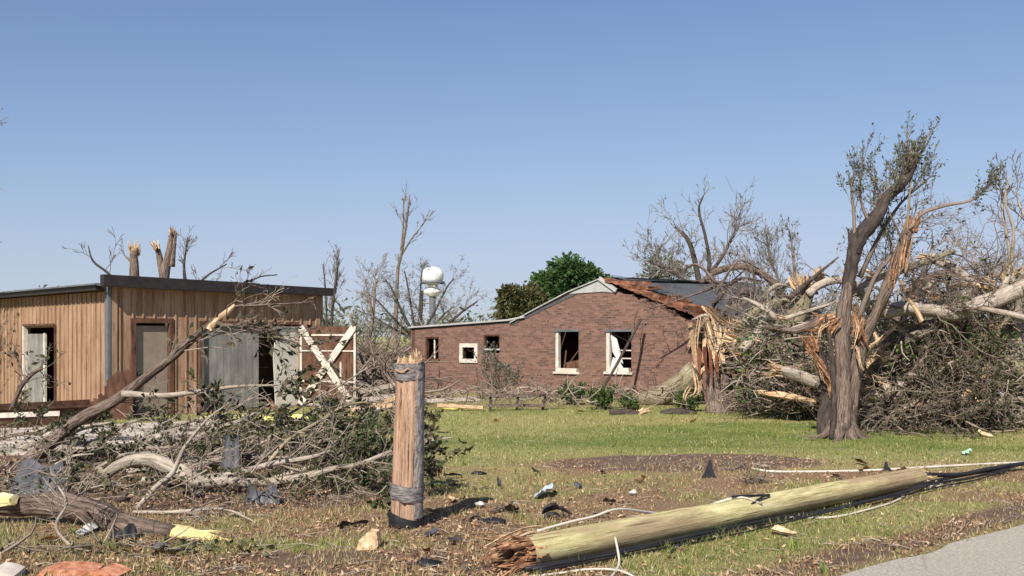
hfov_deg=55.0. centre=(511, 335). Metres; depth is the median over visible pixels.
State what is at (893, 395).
broken limb
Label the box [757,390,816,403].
fallen log
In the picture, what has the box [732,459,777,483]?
root clump
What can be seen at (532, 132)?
sky
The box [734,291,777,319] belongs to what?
broken limb
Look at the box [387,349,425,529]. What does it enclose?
utility pole stump
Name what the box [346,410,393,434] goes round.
fallen branch
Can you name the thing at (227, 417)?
fallen branch
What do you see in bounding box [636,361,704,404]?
fallen log
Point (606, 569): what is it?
cable
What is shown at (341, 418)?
leafy bough
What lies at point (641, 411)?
fallen log
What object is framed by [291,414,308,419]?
insulation batt
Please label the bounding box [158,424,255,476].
pale branch
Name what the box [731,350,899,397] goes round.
rubble heap
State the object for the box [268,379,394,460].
pale branch
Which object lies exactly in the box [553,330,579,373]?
window
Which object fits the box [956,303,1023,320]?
fallen limb
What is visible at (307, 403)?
pale branch
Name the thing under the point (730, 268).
broken limb
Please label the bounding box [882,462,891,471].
metal fin
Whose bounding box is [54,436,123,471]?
pale branch
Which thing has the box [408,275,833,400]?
brick house
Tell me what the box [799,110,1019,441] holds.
damaged tree
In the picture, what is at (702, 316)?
broken limb
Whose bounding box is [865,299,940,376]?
snapped limb
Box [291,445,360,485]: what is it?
fallen branch
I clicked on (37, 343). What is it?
door leaf
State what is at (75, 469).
fallen branch
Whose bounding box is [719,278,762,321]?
broken limb
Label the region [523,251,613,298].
evergreen tree
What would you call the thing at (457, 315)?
bare tree
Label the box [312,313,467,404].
brush
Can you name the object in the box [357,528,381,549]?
wood chunk
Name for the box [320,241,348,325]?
bare sapling
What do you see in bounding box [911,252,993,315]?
snapped limb
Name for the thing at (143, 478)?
pale branch
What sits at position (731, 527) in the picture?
cable
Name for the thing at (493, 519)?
rubber scrap
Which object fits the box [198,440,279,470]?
fallen branch
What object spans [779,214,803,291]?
bare tree
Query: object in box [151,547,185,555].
debris scrap
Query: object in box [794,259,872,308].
broken limb
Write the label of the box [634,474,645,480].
wood scrap
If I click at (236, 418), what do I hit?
fallen branch
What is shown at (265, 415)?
fallen branch
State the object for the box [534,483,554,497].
plastic sheet
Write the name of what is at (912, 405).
broken limb
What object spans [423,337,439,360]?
window
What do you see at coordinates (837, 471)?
cable
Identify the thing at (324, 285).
bare sapling
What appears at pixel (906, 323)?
broken limb
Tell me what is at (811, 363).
broken limb
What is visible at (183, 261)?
bare sapling
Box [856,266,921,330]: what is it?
broken limb
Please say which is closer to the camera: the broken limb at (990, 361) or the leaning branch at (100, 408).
the leaning branch at (100, 408)
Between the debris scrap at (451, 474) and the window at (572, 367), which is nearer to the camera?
the debris scrap at (451, 474)
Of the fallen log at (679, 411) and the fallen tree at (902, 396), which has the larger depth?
the fallen log at (679, 411)
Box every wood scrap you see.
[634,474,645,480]
[771,525,796,535]
[978,429,995,436]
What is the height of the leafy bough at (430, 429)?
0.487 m
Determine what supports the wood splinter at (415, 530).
on the ground at (577, 472)
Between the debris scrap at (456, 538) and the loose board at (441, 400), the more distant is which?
the loose board at (441, 400)
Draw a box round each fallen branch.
[0,393,57,439]
[3,461,86,485]
[18,439,114,463]
[28,420,127,456]
[29,399,70,436]
[48,429,142,468]
[54,409,87,445]
[73,409,113,439]
[93,422,208,466]
[93,445,178,487]
[107,398,182,434]
[118,414,204,448]
[165,401,273,445]
[168,405,275,428]
[181,417,277,438]
[185,415,252,431]
[189,437,259,472]
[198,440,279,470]
[232,412,298,429]
[238,410,296,423]
[246,429,300,474]
[282,412,344,444]
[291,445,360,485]
[297,403,393,458]
[303,392,381,452]
[316,406,355,443]
[346,406,443,434]
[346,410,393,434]
[384,406,394,426]
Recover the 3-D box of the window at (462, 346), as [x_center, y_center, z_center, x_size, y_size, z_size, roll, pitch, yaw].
[-1.504,0.610,35.238,0.842,0.694,0.210,0,0,38]
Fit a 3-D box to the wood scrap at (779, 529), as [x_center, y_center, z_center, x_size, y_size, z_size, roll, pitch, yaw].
[2.742,1.951,9.906,0.098,0.068,0.284,0,0,-41]
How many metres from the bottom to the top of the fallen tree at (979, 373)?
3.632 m
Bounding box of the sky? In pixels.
[0,0,1023,336]
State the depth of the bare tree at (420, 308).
84.94 m
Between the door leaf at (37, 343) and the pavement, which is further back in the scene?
the door leaf at (37, 343)
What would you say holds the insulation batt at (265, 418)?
on the ground at (577, 472)
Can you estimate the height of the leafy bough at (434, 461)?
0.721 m
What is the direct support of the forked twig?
on the ground at (577, 472)
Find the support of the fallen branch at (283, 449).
on the ground at (577, 472)
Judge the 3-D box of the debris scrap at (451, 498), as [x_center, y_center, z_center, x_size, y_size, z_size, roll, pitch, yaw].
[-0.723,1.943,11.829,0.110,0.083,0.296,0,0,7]
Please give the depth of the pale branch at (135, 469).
14.33 m
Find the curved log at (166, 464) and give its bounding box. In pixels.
[101,401,254,495]
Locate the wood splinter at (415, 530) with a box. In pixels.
[403,527,429,538]
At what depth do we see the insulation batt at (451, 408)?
26.54 m
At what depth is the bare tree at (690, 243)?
59.80 m
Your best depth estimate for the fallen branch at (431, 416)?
19.92 m
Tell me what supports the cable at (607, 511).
on the fallen utility pole
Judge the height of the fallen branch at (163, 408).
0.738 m
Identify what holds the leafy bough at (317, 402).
on the ground at (577, 472)
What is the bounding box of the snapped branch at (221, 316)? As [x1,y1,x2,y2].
[206,304,235,331]
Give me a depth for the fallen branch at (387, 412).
19.77 m
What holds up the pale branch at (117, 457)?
on the ground at (577, 472)
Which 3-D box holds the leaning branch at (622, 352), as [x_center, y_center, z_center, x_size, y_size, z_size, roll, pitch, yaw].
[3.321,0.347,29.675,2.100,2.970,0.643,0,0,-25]
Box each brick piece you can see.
[0,562,25,575]
[37,561,103,575]
[89,563,131,575]
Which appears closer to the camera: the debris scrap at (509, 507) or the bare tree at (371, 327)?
the debris scrap at (509, 507)
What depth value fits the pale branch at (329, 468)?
12.08 m
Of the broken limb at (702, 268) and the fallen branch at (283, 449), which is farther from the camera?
the broken limb at (702, 268)
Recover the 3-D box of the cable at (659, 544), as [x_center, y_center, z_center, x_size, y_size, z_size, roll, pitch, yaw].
[3.862,1.944,11.392,9.784,0.130,0.104,0,0,-41]
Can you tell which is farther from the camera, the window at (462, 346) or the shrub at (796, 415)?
the window at (462, 346)
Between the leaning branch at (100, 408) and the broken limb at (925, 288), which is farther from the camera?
the broken limb at (925, 288)
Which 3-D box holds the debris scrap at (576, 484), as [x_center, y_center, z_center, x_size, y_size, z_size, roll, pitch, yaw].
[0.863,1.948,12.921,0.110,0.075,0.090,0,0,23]
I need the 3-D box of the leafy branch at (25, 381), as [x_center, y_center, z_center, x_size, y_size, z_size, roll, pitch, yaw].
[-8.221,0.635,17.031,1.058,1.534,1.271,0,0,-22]
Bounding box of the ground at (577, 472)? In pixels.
[0,337,1023,575]
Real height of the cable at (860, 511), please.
0.039 m
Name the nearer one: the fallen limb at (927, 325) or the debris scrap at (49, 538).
the debris scrap at (49, 538)
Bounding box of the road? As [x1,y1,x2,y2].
[841,524,1023,575]
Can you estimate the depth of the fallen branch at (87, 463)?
15.07 m
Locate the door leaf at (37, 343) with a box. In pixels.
[28,333,46,401]
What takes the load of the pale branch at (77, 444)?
on the ground at (577, 472)
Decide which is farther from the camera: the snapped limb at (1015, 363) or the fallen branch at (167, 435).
the snapped limb at (1015, 363)
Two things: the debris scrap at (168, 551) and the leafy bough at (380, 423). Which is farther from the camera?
the leafy bough at (380, 423)
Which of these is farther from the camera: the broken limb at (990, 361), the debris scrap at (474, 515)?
the broken limb at (990, 361)
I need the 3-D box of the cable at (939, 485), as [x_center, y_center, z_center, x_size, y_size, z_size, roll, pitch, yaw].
[5.486,1.985,12.841,0.499,0.054,1.056,0,0,30]
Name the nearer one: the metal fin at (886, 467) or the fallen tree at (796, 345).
the metal fin at (886, 467)
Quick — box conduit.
[926,462,1023,476]
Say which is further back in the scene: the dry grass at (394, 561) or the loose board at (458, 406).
the loose board at (458, 406)
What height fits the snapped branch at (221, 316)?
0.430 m
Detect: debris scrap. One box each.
[0,461,13,468]
[39,534,64,541]
[76,522,97,535]
[116,491,127,501]
[151,542,167,549]
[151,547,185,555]
[340,520,367,525]
[421,554,430,558]
[422,547,432,550]
[423,508,443,512]
[425,527,438,536]
[445,473,461,475]
[447,495,457,501]
[447,535,462,542]
[467,511,480,520]
[475,501,484,505]
[490,503,504,511]
[497,476,501,486]
[504,504,519,510]
[574,481,581,486]
[603,497,615,501]
[754,463,769,466]
[855,458,867,463]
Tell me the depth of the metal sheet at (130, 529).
9.64 m
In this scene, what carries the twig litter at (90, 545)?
on the ground at (577, 472)
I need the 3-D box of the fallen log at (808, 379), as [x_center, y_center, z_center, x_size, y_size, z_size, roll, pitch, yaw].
[6.362,0.882,22.474,1.437,0.684,0.327,0,0,0]
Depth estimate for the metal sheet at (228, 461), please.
13.06 m
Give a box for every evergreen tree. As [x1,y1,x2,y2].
[492,280,551,319]
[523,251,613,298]
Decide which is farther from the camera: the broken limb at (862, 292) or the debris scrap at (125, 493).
the broken limb at (862, 292)
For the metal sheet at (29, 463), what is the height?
0.494 m
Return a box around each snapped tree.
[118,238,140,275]
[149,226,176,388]
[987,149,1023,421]
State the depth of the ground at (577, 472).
12.93 m
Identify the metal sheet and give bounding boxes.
[9,458,65,494]
[108,523,138,538]
[221,435,239,470]
[244,483,280,503]
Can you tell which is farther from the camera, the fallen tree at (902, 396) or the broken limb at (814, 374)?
the broken limb at (814, 374)
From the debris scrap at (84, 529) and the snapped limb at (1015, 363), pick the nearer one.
the debris scrap at (84, 529)
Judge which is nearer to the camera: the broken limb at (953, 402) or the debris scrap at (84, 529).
the debris scrap at (84, 529)
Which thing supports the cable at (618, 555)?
hanging from the fallen utility pole
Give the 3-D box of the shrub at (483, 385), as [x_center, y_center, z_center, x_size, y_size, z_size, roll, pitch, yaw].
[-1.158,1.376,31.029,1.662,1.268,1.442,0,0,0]
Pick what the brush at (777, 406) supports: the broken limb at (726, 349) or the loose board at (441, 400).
the broken limb at (726, 349)
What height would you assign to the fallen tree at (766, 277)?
2.822 m
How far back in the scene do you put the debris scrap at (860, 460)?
15.23 m
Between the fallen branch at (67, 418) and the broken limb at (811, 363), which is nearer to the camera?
the fallen branch at (67, 418)
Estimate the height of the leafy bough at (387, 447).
1.014 m
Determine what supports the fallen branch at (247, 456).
on the ground at (577, 472)
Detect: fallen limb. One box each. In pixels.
[839,236,979,308]
[854,209,1023,407]
[865,298,973,358]
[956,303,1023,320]
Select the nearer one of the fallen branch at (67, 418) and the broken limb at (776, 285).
the fallen branch at (67, 418)
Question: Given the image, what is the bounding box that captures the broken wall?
[90,369,132,418]
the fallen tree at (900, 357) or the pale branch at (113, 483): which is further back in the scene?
the fallen tree at (900, 357)
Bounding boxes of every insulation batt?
[200,415,277,420]
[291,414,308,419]
[441,408,461,409]
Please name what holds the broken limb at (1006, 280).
on the fallen limb at (1001, 296)
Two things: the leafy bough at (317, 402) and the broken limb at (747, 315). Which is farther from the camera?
the broken limb at (747, 315)
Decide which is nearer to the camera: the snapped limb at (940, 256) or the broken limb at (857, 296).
the snapped limb at (940, 256)
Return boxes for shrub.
[453,360,499,397]
[467,341,541,397]
[532,374,570,401]
[556,379,588,404]
[584,381,618,409]
[619,392,640,409]
[671,389,702,410]
[782,401,815,418]
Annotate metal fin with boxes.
[702,459,716,477]
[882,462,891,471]
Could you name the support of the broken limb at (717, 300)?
attached to the fallen tree at (766, 277)
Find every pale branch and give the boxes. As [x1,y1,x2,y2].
[18,419,127,451]
[42,428,134,458]
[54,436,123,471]
[71,483,187,487]
[95,435,157,469]
[98,467,132,472]
[131,438,285,470]
[132,462,257,522]
[134,376,269,509]
[138,473,255,482]
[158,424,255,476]
[176,398,272,455]
[181,455,284,462]
[212,395,371,485]
[228,400,434,502]
[241,358,379,449]
[241,451,302,459]
[244,398,355,453]
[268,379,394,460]
[274,448,387,476]
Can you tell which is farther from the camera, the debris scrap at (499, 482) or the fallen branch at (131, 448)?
the fallen branch at (131, 448)
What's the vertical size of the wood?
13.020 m
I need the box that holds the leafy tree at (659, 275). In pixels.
[633,251,694,279]
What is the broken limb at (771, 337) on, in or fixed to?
on the brush at (777, 406)
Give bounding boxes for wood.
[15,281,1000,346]
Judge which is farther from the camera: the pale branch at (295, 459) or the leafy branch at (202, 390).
the leafy branch at (202, 390)
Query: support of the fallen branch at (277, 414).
on the ground at (577, 472)
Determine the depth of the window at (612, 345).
31.47 m
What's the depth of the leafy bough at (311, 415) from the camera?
15.44 m
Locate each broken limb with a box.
[638,284,712,325]
[654,250,718,284]
[686,294,725,333]
[706,333,774,371]
[711,262,772,306]
[712,245,771,294]
[712,297,778,335]
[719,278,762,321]
[720,251,783,321]
[725,289,808,353]
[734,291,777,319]
[743,355,800,399]
[753,276,840,344]
[759,266,799,301]
[774,275,825,297]
[775,290,822,312]
[777,269,902,320]
[781,339,872,385]
[787,257,837,300]
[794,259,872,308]
[795,345,888,386]
[795,368,874,393]
[806,341,892,409]
[808,305,865,345]
[815,251,916,328]
[816,246,892,317]
[816,387,922,431]
[820,309,909,371]
[827,319,905,365]
[854,270,893,363]
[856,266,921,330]
[863,368,942,415]
[876,294,922,376]
[892,378,981,429]
[893,274,931,322]
[907,346,985,386]
[913,229,990,301]
[924,324,994,425]
[945,265,1010,340]
[947,346,1023,392]
[954,306,1022,409]
[984,236,1023,321]
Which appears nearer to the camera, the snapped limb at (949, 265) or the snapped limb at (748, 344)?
the snapped limb at (949, 265)
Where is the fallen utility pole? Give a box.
[474,465,935,575]
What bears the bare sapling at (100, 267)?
on the ground at (577, 472)
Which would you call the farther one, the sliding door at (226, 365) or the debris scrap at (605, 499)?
the sliding door at (226, 365)
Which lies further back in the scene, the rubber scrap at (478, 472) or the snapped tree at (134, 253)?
the snapped tree at (134, 253)
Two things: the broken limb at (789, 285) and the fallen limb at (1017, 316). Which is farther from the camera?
the broken limb at (789, 285)
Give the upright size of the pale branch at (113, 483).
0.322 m
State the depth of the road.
8.76 m
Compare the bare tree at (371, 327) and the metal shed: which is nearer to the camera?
the metal shed
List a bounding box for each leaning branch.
[20,273,279,458]
[603,302,655,386]
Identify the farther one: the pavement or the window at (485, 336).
the window at (485, 336)
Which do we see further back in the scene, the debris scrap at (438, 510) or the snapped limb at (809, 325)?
the snapped limb at (809, 325)
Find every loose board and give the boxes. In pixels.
[351,403,391,411]
[356,393,394,400]
[359,383,394,393]
[372,396,394,405]
[426,397,480,402]
[437,403,482,409]
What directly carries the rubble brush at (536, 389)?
on the ground at (577, 472)
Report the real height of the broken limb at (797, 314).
1.255 m
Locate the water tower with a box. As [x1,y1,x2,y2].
[422,267,444,324]
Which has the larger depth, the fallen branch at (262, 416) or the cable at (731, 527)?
the fallen branch at (262, 416)
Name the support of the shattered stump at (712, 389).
on the ground at (577, 472)
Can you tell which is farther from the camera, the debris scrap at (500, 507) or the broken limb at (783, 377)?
the broken limb at (783, 377)
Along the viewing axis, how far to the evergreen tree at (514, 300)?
69.19 m
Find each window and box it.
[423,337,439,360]
[459,343,477,362]
[484,335,499,352]
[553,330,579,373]
[603,329,632,374]
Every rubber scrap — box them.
[471,471,486,474]
[478,516,505,523]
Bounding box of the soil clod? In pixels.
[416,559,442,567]
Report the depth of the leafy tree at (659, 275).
71.67 m
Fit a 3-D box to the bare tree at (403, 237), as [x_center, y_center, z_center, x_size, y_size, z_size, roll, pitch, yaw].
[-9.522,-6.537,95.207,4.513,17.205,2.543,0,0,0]
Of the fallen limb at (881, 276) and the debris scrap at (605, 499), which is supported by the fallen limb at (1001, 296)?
the fallen limb at (881, 276)
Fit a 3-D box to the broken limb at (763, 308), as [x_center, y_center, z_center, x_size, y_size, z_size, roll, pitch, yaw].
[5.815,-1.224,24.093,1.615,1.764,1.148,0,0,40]
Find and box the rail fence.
[482,393,559,410]
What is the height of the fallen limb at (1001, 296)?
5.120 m
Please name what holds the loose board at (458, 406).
on the ground at (577, 472)
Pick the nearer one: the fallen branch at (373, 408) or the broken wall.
the fallen branch at (373, 408)
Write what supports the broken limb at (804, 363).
on the brush at (777, 406)
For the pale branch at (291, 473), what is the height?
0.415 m
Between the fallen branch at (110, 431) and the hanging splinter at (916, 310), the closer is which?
the fallen branch at (110, 431)
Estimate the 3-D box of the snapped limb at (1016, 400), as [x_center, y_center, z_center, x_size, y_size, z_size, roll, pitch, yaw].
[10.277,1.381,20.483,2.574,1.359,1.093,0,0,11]
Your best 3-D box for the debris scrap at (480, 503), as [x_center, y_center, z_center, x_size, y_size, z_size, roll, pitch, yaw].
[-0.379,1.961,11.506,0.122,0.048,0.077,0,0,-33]
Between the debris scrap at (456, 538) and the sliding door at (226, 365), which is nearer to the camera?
the debris scrap at (456, 538)
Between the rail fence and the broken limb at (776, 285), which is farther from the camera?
the broken limb at (776, 285)
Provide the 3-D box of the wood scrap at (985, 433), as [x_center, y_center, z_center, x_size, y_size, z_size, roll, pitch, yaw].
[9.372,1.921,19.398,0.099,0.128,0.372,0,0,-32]
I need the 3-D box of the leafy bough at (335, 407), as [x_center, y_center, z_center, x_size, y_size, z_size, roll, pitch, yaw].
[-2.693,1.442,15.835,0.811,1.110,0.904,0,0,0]
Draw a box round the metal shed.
[0,274,356,416]
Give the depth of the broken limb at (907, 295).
22.66 m
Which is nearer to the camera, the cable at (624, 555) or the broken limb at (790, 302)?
the cable at (624, 555)
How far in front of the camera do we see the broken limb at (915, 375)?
20.37 m
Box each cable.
[523,469,999,571]
[531,466,1018,570]
[533,568,633,575]
[536,496,761,531]
[538,466,1017,571]
[611,537,619,575]
[668,494,769,552]
[751,461,1023,472]
[808,492,908,518]
[907,483,954,492]
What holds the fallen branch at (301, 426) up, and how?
on the ground at (577, 472)
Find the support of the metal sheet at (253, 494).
on the ground at (577, 472)
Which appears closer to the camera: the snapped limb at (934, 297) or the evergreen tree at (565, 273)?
the snapped limb at (934, 297)
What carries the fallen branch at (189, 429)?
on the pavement
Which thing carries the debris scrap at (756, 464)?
on the ground at (577, 472)
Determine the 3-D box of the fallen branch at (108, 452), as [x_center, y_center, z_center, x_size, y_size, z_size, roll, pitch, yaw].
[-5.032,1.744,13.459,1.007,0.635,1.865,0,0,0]
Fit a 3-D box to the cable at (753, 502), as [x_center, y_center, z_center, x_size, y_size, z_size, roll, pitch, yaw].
[2.064,1.853,9.938,0.196,0.358,2.059,0,0,41]
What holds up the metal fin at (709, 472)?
on the ground at (577, 472)
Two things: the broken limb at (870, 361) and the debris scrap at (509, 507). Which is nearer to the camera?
the debris scrap at (509, 507)
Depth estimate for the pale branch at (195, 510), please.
10.70 m
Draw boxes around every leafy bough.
[289,396,363,460]
[297,407,363,453]
[302,399,344,452]
[309,421,370,484]
[313,410,378,488]
[320,413,392,489]
[322,391,360,441]
[335,424,385,482]
[351,414,392,473]
[354,415,392,451]
[361,441,446,487]
[365,449,444,508]
[391,421,452,455]
[424,436,473,480]
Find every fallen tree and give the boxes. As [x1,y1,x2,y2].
[689,241,820,359]
[700,243,794,308]
[717,308,893,416]
[780,250,998,420]
[785,257,1004,439]
[812,263,1023,439]
[851,221,1023,336]
[864,176,1023,334]
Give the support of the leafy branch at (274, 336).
attached to the leaning branch at (100, 408)
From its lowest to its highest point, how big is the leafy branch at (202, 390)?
1.251 m
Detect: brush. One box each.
[286,361,705,413]
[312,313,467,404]
[694,272,1020,427]
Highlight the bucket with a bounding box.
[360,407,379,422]
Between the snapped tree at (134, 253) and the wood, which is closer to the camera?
the snapped tree at (134, 253)
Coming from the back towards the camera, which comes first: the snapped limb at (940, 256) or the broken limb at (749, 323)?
the broken limb at (749, 323)
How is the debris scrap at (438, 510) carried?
on the ground at (577, 472)
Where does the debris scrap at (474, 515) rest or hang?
on the ground at (577, 472)
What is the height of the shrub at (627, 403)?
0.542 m
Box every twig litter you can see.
[0,394,392,558]
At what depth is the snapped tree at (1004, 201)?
21.55 m
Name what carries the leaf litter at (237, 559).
on the ground at (577, 472)
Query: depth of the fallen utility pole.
9.57 m
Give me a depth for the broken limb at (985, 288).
21.11 m
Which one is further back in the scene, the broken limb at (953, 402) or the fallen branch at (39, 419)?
the broken limb at (953, 402)
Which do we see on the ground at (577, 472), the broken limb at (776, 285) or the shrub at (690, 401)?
the shrub at (690, 401)
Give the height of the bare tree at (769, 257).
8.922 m
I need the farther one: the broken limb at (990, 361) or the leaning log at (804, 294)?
the leaning log at (804, 294)
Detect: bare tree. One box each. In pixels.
[345,253,469,338]
[352,253,394,348]
[390,181,434,349]
[433,276,493,323]
[622,175,773,280]
[716,215,803,297]
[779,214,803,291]
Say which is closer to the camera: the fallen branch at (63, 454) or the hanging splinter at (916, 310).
the fallen branch at (63, 454)
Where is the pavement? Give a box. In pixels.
[0,421,241,455]
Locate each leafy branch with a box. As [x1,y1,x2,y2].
[4,329,70,414]
[121,359,328,438]
[205,265,351,379]
[212,275,315,318]
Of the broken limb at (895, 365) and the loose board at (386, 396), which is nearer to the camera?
the broken limb at (895, 365)
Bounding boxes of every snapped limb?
[724,294,810,358]
[725,274,790,328]
[734,366,819,419]
[736,297,834,368]
[857,220,984,288]
[859,322,968,404]
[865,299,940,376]
[886,313,1013,357]
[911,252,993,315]
[922,301,1023,377]
[924,289,1023,385]
[945,372,1023,430]
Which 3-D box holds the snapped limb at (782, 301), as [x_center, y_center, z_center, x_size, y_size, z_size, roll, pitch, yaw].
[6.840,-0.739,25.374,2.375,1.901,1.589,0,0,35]
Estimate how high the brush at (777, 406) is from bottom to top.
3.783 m
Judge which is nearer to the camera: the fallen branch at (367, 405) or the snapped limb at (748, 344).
the fallen branch at (367, 405)
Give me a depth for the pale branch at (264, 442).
15.60 m
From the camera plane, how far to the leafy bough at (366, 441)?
12.69 m
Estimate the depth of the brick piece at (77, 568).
8.04 m
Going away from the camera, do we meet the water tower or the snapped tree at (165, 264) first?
the snapped tree at (165, 264)
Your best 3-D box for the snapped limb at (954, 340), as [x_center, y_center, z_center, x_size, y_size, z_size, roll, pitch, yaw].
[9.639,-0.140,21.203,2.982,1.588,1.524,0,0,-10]
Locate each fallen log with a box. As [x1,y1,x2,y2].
[0,465,231,539]
[609,406,654,414]
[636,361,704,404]
[660,408,696,414]
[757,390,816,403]
[760,360,819,389]
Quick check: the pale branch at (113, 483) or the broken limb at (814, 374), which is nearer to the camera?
the pale branch at (113, 483)
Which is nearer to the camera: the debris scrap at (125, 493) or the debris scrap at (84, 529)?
the debris scrap at (84, 529)
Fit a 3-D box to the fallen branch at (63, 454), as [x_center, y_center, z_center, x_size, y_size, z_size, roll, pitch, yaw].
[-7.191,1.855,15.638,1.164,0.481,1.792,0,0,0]
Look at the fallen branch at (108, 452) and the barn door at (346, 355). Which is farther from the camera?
the barn door at (346, 355)
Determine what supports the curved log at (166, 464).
on the ground at (577, 472)
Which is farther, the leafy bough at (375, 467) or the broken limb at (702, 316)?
the broken limb at (702, 316)
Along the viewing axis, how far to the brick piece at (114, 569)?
8.01 m
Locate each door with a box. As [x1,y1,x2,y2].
[131,318,173,415]
[202,324,258,409]
[298,325,356,407]
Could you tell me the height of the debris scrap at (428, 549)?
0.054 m
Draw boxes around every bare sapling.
[61,228,123,274]
[168,226,276,282]
[319,256,330,326]
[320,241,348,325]
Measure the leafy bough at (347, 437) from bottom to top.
0.950 m
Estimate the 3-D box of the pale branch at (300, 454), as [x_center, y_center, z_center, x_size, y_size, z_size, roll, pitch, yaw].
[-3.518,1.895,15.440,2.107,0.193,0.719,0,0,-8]
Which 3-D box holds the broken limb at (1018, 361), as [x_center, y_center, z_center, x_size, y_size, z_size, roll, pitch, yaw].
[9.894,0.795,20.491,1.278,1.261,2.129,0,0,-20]
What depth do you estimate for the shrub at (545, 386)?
29.88 m
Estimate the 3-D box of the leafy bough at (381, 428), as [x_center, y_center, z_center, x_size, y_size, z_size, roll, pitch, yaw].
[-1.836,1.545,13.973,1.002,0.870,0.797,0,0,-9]
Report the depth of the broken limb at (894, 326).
20.66 m
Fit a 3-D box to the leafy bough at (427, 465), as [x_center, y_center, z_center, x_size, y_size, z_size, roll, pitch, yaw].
[-1.361,1.693,11.828,1.087,0.674,1.131,0,0,0]
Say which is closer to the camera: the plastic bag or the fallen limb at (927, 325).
the plastic bag
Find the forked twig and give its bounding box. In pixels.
[25,440,98,543]
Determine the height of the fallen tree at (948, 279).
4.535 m
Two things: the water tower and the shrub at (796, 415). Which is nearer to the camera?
the shrub at (796, 415)
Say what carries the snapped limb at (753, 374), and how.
on the ground at (577, 472)
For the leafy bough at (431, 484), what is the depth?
12.78 m
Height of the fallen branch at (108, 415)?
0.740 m
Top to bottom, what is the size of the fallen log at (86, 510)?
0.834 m
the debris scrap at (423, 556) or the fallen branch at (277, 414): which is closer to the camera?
the debris scrap at (423, 556)
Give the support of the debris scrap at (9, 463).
on the ground at (577, 472)
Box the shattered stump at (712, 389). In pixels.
[683,305,758,413]
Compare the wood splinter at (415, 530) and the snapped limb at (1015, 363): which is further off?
the snapped limb at (1015, 363)
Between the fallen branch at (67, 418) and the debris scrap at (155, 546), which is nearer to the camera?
the debris scrap at (155, 546)
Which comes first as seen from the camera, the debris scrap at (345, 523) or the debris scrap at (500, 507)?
the debris scrap at (345, 523)
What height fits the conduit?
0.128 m
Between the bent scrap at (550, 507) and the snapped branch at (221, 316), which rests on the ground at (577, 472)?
the bent scrap at (550, 507)
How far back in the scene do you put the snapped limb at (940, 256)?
21.95 m
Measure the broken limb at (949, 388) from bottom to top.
2.251 m
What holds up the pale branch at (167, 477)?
on the ground at (577, 472)
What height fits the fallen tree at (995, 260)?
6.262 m
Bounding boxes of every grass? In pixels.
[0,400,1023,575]
[0,455,1023,575]
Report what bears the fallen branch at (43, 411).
on the ground at (577, 472)
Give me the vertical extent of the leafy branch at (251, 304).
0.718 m
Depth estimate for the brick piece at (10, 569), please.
7.99 m
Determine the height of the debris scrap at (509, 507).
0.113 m
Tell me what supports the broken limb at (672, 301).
on the brick house
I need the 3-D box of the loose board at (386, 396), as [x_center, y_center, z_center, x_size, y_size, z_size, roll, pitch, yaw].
[-3.368,1.541,24.300,1.064,0.214,0.081,0,0,-35]
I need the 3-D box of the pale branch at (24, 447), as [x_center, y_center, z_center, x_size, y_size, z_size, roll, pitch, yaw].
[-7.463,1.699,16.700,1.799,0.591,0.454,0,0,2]
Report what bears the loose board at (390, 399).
on the ground at (577, 472)
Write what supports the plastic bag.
on the ground at (577, 472)
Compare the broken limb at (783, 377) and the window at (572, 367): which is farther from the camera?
the window at (572, 367)
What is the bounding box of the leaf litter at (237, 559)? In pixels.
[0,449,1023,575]
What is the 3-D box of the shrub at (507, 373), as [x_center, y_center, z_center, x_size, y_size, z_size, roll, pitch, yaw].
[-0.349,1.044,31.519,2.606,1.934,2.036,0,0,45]
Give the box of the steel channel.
[0,399,93,428]
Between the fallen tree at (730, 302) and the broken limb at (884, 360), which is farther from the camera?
the fallen tree at (730, 302)
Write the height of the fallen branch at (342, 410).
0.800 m
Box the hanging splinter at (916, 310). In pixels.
[907,298,923,321]
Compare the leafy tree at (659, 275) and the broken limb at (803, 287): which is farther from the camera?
the leafy tree at (659, 275)
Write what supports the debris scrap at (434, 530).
on the ground at (577, 472)
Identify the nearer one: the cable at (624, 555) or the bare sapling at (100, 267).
the cable at (624, 555)
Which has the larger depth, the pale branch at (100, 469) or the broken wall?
the broken wall
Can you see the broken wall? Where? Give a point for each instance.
(118, 381)
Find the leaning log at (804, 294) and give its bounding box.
[778,265,839,343]
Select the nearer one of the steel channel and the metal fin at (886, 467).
the metal fin at (886, 467)
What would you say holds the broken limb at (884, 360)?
attached to the fallen tree at (902, 396)
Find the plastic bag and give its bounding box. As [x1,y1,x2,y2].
[961,448,971,454]
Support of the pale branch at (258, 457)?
on the ground at (577, 472)
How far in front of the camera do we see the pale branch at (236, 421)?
16.29 m
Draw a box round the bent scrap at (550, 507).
[542,503,571,518]
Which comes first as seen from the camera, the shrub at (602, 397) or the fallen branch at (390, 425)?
the fallen branch at (390, 425)

